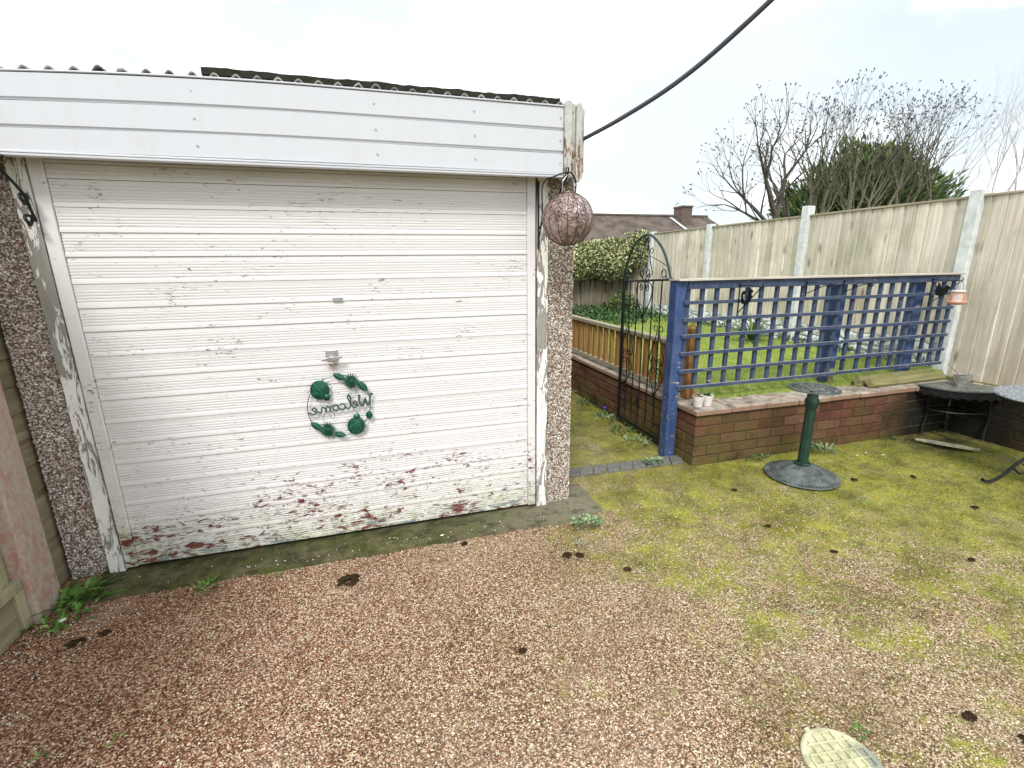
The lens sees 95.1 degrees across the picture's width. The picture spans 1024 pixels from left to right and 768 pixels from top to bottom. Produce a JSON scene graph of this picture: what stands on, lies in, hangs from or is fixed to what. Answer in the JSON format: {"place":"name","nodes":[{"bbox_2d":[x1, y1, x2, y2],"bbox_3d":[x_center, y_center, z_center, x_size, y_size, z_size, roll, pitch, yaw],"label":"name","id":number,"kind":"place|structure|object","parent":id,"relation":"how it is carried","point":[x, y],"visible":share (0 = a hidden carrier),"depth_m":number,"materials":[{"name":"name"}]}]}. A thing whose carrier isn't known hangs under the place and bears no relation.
{"place":"outdoors","nodes":[
{"label":"outdoors","id":0,"kind":"place"},
{"bbox_2d":[0,424,1023,767],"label":"patio","id":1,"kind":"structure","parent":0,"point":[612,494],"depth_m":1.81,"materials":[{"name":"brown gravel"}]},
{"bbox_2d":[0,322,71,655],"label":"side fence","id":2,"kind":"object","parent":1,"relation":"on","point":[35,573],"visible":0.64,"depth_m":1.93,"materials":[{"name":"brown wood"}]},
{"bbox_2d":[28,748,51,761],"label":"weed","id":3,"kind":"object","parent":1,"relation":"on","point":[38,753],"visible":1,"depth_m":1.41,"materials":[{"name":"green plant"}]},
{"bbox_2d":[11,572,127,645],"bbox_3d":[-1.887,0.940,2.020,0.359,0.123,0.416,-5,15,-15],"label":"dandelion","id":4,"kind":"object","parent":1,"relation":"on","point":[75,597],"visible":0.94,"depth_m":2.05,"materials":[{"name":"green plant"}]},
{"bbox_2d":[64,637,86,647],"bbox_3d":[-1.719,1.015,1.844,0.051,0.012,0.059,7,16,27],"label":"moss clod","id":5,"kind":"object","parent":1,"relation":"on","point":[71,643],"visible":1,"depth_m":1.84,"materials":[{"name":"brown soil"}]},
{"bbox_2d":[98,629,110,635],"bbox_3d":[-1.643,1.002,1.891,0.040,0.011,0.033,3,15,13],"label":"moss clod","id":6,"kind":"object","parent":1,"relation":"on","point":[105,632],"visible":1,"depth_m":1.89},
{"bbox_2d":[104,733,123,746],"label":"weed","id":7,"kind":"object","parent":1,"relation":"on","point":[120,735],"visible":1,"depth_m":1.46,"materials":[{"name":"green plant"}]},
{"bbox_2d":[195,574,219,594],"bbox_3d":[-1.387,0.918,2.141,0.110,0.041,0.133,-5,15,-15],"label":"weed","id":8,"kind":"object","parent":1,"relation":"on","point":[200,586],"visible":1,"depth_m":2.15,"materials":[{"name":"green plant"}]},
{"bbox_2d":[85,484,601,603],"bbox_3d":[-0.730,0.824,2.579,2.560,0.032,0.416,-5,15,-15],"label":"threshold","id":9,"kind":"object","parent":1,"relation":"on","point":[180,572],"visible":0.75,"depth_m":2.44,"materials":[{"name":"concrete"}]},
{"bbox_2d":[337,573,359,585],"bbox_3d":[-0.764,0.911,2.187,0.102,0.022,0.089,-5,15,-15],"label":"moss clod","id":10,"kind":"object","parent":1,"relation":"on","point":[353,577],"visible":1,"depth_m":2.18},
{"bbox_2d":[0,441,995,724],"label":"fine debris","id":11,"kind":"object","parent":1,"relation":"on","point":[328,555],"visible":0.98,"depth_m":1.83,"materials":[{"name":"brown plant"}]},
{"bbox_2d":[516,647,526,653],"bbox_3d":[0.036,1.011,1.780,0.044,0.011,0.028,-5,15,-15],"label":"moss clod","id":12,"kind":"object","parent":1,"relation":"on","point":[522,650],"visible":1,"depth_m":1.78,"materials":[{"name":"brown soil"}]},
{"bbox_2d":[563,552,571,557],"bbox_3d":[0.278,0.856,2.361,0.046,0.019,0.046,6,16,25],"label":"moss clod","id":13,"kind":"object","parent":1,"relation":"on","point":[568,554],"visible":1,"depth_m":2.35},
{"bbox_2d":[575,552,583,557],"bbox_3d":[0.341,0.856,2.357,0.048,0.019,0.039,3,15,14],"label":"moss clod","id":14,"kind":"object","parent":1,"relation":"on","point":[579,554],"visible":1,"depth_m":2.35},
{"bbox_2d":[570,512,603,529],"bbox_3d":[0.417,0.771,2.628,0.197,0.045,0.138,-5,15,-15],"label":"weed","id":15,"kind":"object","parent":1,"relation":"on","point":[586,516],"visible":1,"depth_m":2.64,"materials":[{"name":"green plant"}]},
{"bbox_2d":[569,455,682,477],"bbox_3d":[0.777,0.602,3.382,1.068,0.031,0.134,-4,15,-14],"label":"block edging","id":16,"kind":"object","parent":1,"relation":"on","point":[624,466],"visible":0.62,"depth_m":3.37,"materials":[{"name":"grey concrete"}]},
{"bbox_2d":[640,456,665,464],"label":"weed","id":17,"kind":"object","parent":16,"relation":"on","point":[655,459],"visible":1,"depth_m":3.42,"materials":[{"name":"green plant"}]},
{"bbox_2d":[623,567,631,570],"bbox_3d":[0.553,0.886,2.247,0.042,0.009,0.033,1,14,6],"label":"moss clod","id":18,"kind":"object","parent":1,"relation":"on","point":[627,569],"visible":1,"depth_m":2.24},
{"bbox_2d":[744,453,770,460],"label":"weed","id":19,"kind":"object","parent":1,"relation":"on","point":[756,457],"visible":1,"depth_m":3.48,"materials":[{"name":"green plant"}]},
{"bbox_2d":[538,430,1023,764],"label":"moss","id":20,"kind":"object","parent":1,"relation":"on","point":[947,488],"visible":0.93,"depth_m":2.88,"materials":[{"name":"green plant"}]},
{"bbox_2d":[763,382,841,490],"bbox_3d":[1.970,0.324,3.127,0.456,0.620,0.456,-5,15,-15],"label":"table pedestal","id":21,"kind":"object","parent":1,"relation":"on","point":[802,472],"visible":1,"depth_m":3.09,"materials":[{"name":"green metal"}]},
{"bbox_2d":[658,273,965,456],"bbox_3d":[2.442,-0.196,3.773,2.750,1.324,0.166,-5,15,-15],"label":"trellis","id":22,"kind":"object","parent":1,"relation":"on","point":[829,328],"visible":0.93,"depth_m":3.60,"materials":[{"name":"blue wood"}]},
{"bbox_2d":[617,233,673,441],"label":"garden gate","id":23,"kind":"structure","parent":22,"relation":"attached to","point":[644,281],"depth_m":3.83,"materials":[{"name":"black metal"}]},
{"bbox_2d":[736,283,763,315],"bbox_3d":[1.651,-0.582,3.256,0.010,0.236,0.218,-5,15,-15],"label":"plant bracket","id":24,"kind":"object","parent":22,"relation":"attached to","point":[749,297],"visible":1,"depth_m":3.29,"materials":[{"name":"black metal"}]},
{"bbox_2d":[805,281,835,296],"bbox_3d":[2.230,-0.683,3.393,0.010,0.110,0.237,-5,15,-15],"label":"plant bracket","id":25,"kind":"object","parent":22,"relation":"attached to","point":[831,284],"visible":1,"depth_m":3.42,"materials":[{"name":"black metal"}]},
{"bbox_2d":[842,280,874,294],"bbox_3d":[2.575,-0.711,3.489,0.010,0.110,0.237,-5,15,-15],"label":"plant bracket","id":26,"kind":"object","parent":22,"relation":"attached to","point":[870,283],"visible":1,"depth_m":3.52,"materials":[{"name":"black metal"}]},
{"bbox_2d":[927,278,963,306],"bbox_3d":[3.476,-0.733,3.762,0.010,0.236,0.218,-5,15,-15],"label":"plant bracket","id":27,"kind":"object","parent":22,"relation":"attached to","point":[939,291],"visible":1,"depth_m":3.79,"materials":[{"name":"black metal"}]},
{"bbox_2d":[946,280,966,304],"bbox_3d":[3.482,-0.714,3.655,0.124,0.186,0.124,-5,15,-15],"label":"hanging bird feeder","id":28,"kind":"object","parent":27,"relation":"hanging from","point":[957,297],"visible":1,"depth_m":3.64,"materials":[{"name":"pink plastic"}]},
{"bbox_2d":[675,379,949,465],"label":"brick wall","id":29,"kind":"structure","parent":1,"relation":"on","point":[729,428],"depth_m":3.57,"materials":[{"name":"brick"}]},
{"bbox_2d":[692,390,704,406],"bbox_3d":[1.335,0.105,3.361,0.084,0.113,0.084,13,20,43],"label":"succulent pot","id":30,"kind":"object","parent":29,"relation":"on","point":[698,398],"visible":1,"depth_m":3.34,"materials":[{"name":"ceramic"}]},
{"bbox_2d":[701,389,713,405],"bbox_3d":[1.413,0.094,3.385,0.084,0.120,0.084,-11,17,-34],"label":"succulent pot","id":31,"kind":"object","parent":29,"relation":"on","point":[708,398],"visible":0.95,"depth_m":3.37,"materials":[{"name":"ceramic"}]},
{"bbox_2d":[854,368,931,385],"bbox_3d":[3.236,-0.061,3.970,0.860,0.087,0.040,-5,15,-17],"label":"timber offcut","id":32,"kind":"object","parent":29,"relation":"on","point":[859,380],"visible":0.59,"depth_m":3.92,"materials":[{"name":"brown wood"}]},
{"bbox_2d":[865,371,945,387],"bbox_3d":[3.306,-0.041,3.927,0.874,0.069,0.066,-5,15,-17],"label":"timber offcut","id":33,"kind":"object","parent":29,"relation":"on","point":[897,380],"visible":1,"depth_m":3.90,"materials":[{"name":"brown wood"}]},
{"bbox_2d":[810,442,835,453],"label":"weed","id":34,"kind":"object","parent":1,"relation":"on","point":[819,447],"visible":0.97,"depth_m":3.62,"materials":[{"name":"green plant"}]},
{"bbox_2d":[800,727,883,767],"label":"drain cover","id":35,"kind":"object","parent":1,"relation":"on","point":[825,748],"visible":1,"depth_m":1.39,"materials":[{"name":"beige plastic"}]},
{"bbox_2d":[847,720,870,739],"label":"weed","id":36,"kind":"object","parent":1,"relation":"on","point":[857,725],"visible":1,"depth_m":1.45,"materials":[{"name":"green plant"}]},
{"bbox_2d":[853,499,876,508],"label":"weed","id":37,"kind":"object","parent":1,"relation":"on","point":[863,502],"visible":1,"depth_m":2.81,"materials":[{"name":"green plant"}]},
{"bbox_2d":[915,438,980,450],"bbox_3d":[3.394,0.472,3.658,0.379,0.024,0.089,11,18,39],"label":"broken slab","id":38,"kind":"object","parent":1,"relation":"on","point":[949,444],"depth_m":3.63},
{"bbox_2d":[916,380,1005,440],"bbox_3d":[3.579,0.233,3.771,0.451,0.431,0.371,-5,15,-15],"label":"corner table","id":39,"kind":"object","parent":1,"relation":"on","point":[970,392],"visible":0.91,"depth_m":3.73,"materials":[{"name":"black metal"}]},
{"bbox_2d":[948,364,973,388],"bbox_3d":[3.585,-0.073,3.741,0.375,0.177,0.153,-8,16,-25],"label":"plant pot","id":40,"kind":"object","parent":39,"relation":"on","point":[962,379],"visible":1,"depth_m":3.70,"materials":[{"name":"ceramic"}]},
{"bbox_2d":[961,711,977,721],"bbox_3d":[1.468,1.065,1.502,0.045,0.011,0.035,-5,15,-15],"label":"moss clod","id":41,"kind":"object","parent":1,"relation":"on","point":[967,715],"visible":1,"depth_m":1.50,"materials":[{"name":"brown soil"}]},
{"bbox_2d":[947,382,1023,451],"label":"brick wall","id":42,"kind":"structure","parent":1,"relation":"on","point":[1005,427],"depth_m":3.73,"materials":[{"name":"brick"}]},
{"bbox_2d":[980,385,1023,482],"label":"bistro table","id":43,"kind":"object","parent":1,"relation":"on","point":[1013,393],"visible":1,"depth_m":2.99,"materials":[{"name":"black paint"}]},
{"bbox_2d":[1017,734,1023,743],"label":"moss clod","id":44,"kind":"object","parent":1,"relation":"on","point":[1021,736],"visible":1,"depth_m":1.43,"materials":[{"name":"brown soil"}]},
{"bbox_2d":[0,0,1023,224],"label":"sky","id":45,"kind":"structure","parent":0,"point":[608,57],"materials":[{"name":"white"}]},
{"bbox_2d":[569,391,658,467],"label":"path","id":46,"kind":"structure","parent":0,"point":[594,439],"depth_m":3.90,"materials":[{"name":"green plant"}]},
{"bbox_2d":[576,397,596,408],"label":"weed","id":47,"kind":"object","parent":46,"relation":"on","point":[586,402],"visible":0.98,"depth_m":4.89,"materials":[{"name":"green plant"}]},
{"bbox_2d":[596,405,606,414],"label":"purple flower","id":48,"kind":"object","parent":46,"relation":"on","point":[603,407],"visible":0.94,"depth_m":4.50,"materials":[{"name":"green plant"}]},
{"bbox_2d":[593,411,618,422],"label":"weed","id":49,"kind":"object","parent":46,"relation":"on","point":[595,414],"visible":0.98,"depth_m":4.41,"materials":[{"name":"green plant"}]},
{"bbox_2d":[611,422,638,435],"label":"weed","id":50,"kind":"object","parent":46,"relation":"on","point":[620,426],"visible":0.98,"depth_m":4.09,"materials":[{"name":"green plant"}]},
{"bbox_2d":[621,433,652,448],"bbox_3d":[1.022,0.461,3.808,0.263,0.048,0.292,-5,15,-15],"label":"weed","id":51,"kind":"object","parent":46,"relation":"on","point":[645,440],"visible":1,"depth_m":3.83,"materials":[{"name":"green plant"}]},
{"bbox_2d":[575,205,717,286],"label":"house","id":52,"kind":"structure","parent":0,"point":[606,225],"depth_m":31.33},
{"bbox_2d":[573,316,942,397],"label":"lawn","id":53,"kind":"structure","parent":0,"point":[748,354],"depth_m":4.50,"materials":[{"name":"green plant"}]},
{"bbox_2d":[573,229,650,303],"bbox_3d":[1.345,-2.021,8.706,2.428,1.627,1.005,-5,15,-15],"label":"variegated hedge","id":54,"kind":"object","parent":53,"relation":"on","point":[600,257],"visible":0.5,"depth_m":8.72,"materials":[{"name":"green plant"}]},
{"bbox_2d":[609,290,637,313],"bbox_3d":[2.030,-1.440,8.559,0.597,0.570,0.502,-5,15,-15],"label":"corner shrub","id":55,"kind":"object","parent":53,"relation":"on","point":[619,302],"visible":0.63,"depth_m":8.46,"materials":[{"name":"green plant"}]},
{"bbox_2d":[571,297,930,366],"bbox_3d":[1.898,-0.821,6.475,2.550,0.384,5.488,-5,15,-15],"label":"ground cover","id":56,"kind":"object","parent":53,"relation":"on","point":[599,312],"visible":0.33,"depth_m":8.07,"materials":[{"name":"green plant"}]},
{"bbox_2d":[731,313,777,342],"bbox_3d":[3.004,-0.693,5.768,0.805,0.407,0.798,-5,15,-15],"label":"spiky plant","id":57,"kind":"object","parent":53,"relation":"on","point":[750,336],"visible":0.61,"depth_m":5.77,"materials":[{"name":"green plant"}]},
{"bbox_2d":[585,281,1023,465],"bbox_3d":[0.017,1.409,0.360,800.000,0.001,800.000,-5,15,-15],"label":"ground","id":58,"kind":"structure","parent":0,"point":[930,332],"depth_m":6.89,"materials":[{"name":"plant"}]},
{"bbox_2d":[0,64,584,579],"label":"garage","id":59,"kind":"structure","parent":58,"relation":"on","point":[208,276],"depth_m":2.18,"materials":[{"name":"stone"}]},
{"bbox_2d":[0,154,37,226],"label":"scroll bracket","id":60,"kind":"object","parent":59,"relation":"attached to","point":[25,201],"visible":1,"depth_m":1.80,"materials":[{"name":"black metal"}]},
{"bbox_2d":[25,157,534,567],"bbox_3d":[-0.871,-0.100,2.305,2.083,1.869,0.070,-5,15,-15],"label":"garage door","id":61,"kind":"structure","parent":59,"relation":"in","point":[204,307],"depth_m":2.25,"materials":[{"name":"white paint"}]},
{"bbox_2d":[307,365,373,438],"bbox_3d":[-0.855,0.087,2.337,0.319,0.381,0.025,-5,15,-15],"label":"welcome wreath","id":62,"kind":"object","parent":59,"relation":"attached to","point":[319,389],"visible":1,"depth_m":2.35,"materials":[{"name":"green metal"}]},
{"bbox_2d":[537,167,576,248],"bbox_3d":[0.201,-0.858,2.315,0.227,0.360,0.092,9,17,34],"label":"hanging bracket","id":63,"kind":"object","parent":59,"relation":"attached to","point":[540,227],"visible":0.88,"depth_m":2.33,"materials":[{"name":"black metal"}]},
{"bbox_2d":[542,174,593,245],"bbox_3d":[0.266,-0.831,2.237,0.246,0.327,0.246,-5,15,-15],"label":"globe lantern","id":64,"kind":"object","parent":63,"relation":"hanging from","point":[558,235],"visible":1,"depth_m":2.18,"materials":[{"name":"brown wicker"}]},
{"bbox_2d":[583,0,774,140],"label":"overhead cable","id":65,"kind":"object","parent":59,"relation":"attached to","point":[737,31],"visible":0.94,"depth_m":1.81,"materials":[{"name":"black rubber"}]},
{"bbox_2d":[572,263,628,311],"bbox_3d":[0.546,-1.572,8.889,3.635,1.520,0.115,-5,15,-15],"label":"back fence","id":66,"kind":"object","parent":58,"relation":"on","point":[585,294],"visible":0.06,"depth_m":9.10,"materials":[{"name":"grey wood"}]},
{"bbox_2d":[570,351,692,454],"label":"brick wall","id":67,"kind":"structure","parent":58,"relation":"on","point":[594,381],"depth_m":4.41,"materials":[{"name":"brick"}]},
{"bbox_2d":[571,314,696,398],"bbox_3d":[0.563,-0.792,5.991,0.150,0.565,5.380,-5,15,-15],"label":"picket fence","id":68,"kind":"object","parent":67,"relation":"on","point":[587,346],"visible":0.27,"depth_m":4.30,"materials":[{"name":"brown wood"}]},
{"bbox_2d":[675,80,844,220],"bbox_3d":[4.887,-3.305,9.408,3.025,4.485,2.380,-5,15,-15],"label":"bare tree","id":69,"kind":"object","parent":58,"relation":"on","point":[779,199],"visible":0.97,"depth_m":9.06,"materials":[{"name":"grey plant"}]},
{"bbox_2d":[608,189,1023,423],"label":"garden fence","id":70,"kind":"object","parent":58,"relation":"on","point":[914,237],"visible":0.59,"depth_m":4.56,"materials":[{"name":"wood"}]},
{"bbox_2d":[944,375,1000,386],"bbox_3d":[4.187,0.238,3.102,0.052,0.095,2.340,-5,15,-15],"label":"edging plank","id":71,"kind":"object","parent":70,"relation":"attached to","point":[949,378],"visible":0.1,"depth_m":3.95,"materials":[{"name":"beige wood"}]},
{"bbox_2d":[740,68,1000,319],"bbox_3d":[7.297,-3.717,9.831,4.634,5.018,2.885,-5,15,-15],"label":"multi stem tree","id":72,"kind":"object","parent":58,"relation":"on","point":[900,184],"visible":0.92,"depth_m":9.34,"materials":[{"name":"grey plant"}]},
{"bbox_2d":[766,131,980,270],"bbox_3d":[9.095,-4.009,11.972,6.340,4.478,3.839,-5,15,-15],"label":"conifer","id":73,"kind":"object","parent":58,"relation":"on","point":[796,203],"visible":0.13,"depth_m":11.03,"materials":[{"name":"green plant"}]},
{"bbox_2d":[946,55,1023,278],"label":"birch tree","id":74,"kind":"object","parent":58,"relation":"on","point":[1005,151],"visible":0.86,"depth_m":15.54,"materials":[{"name":"grey plant"}]}
]}

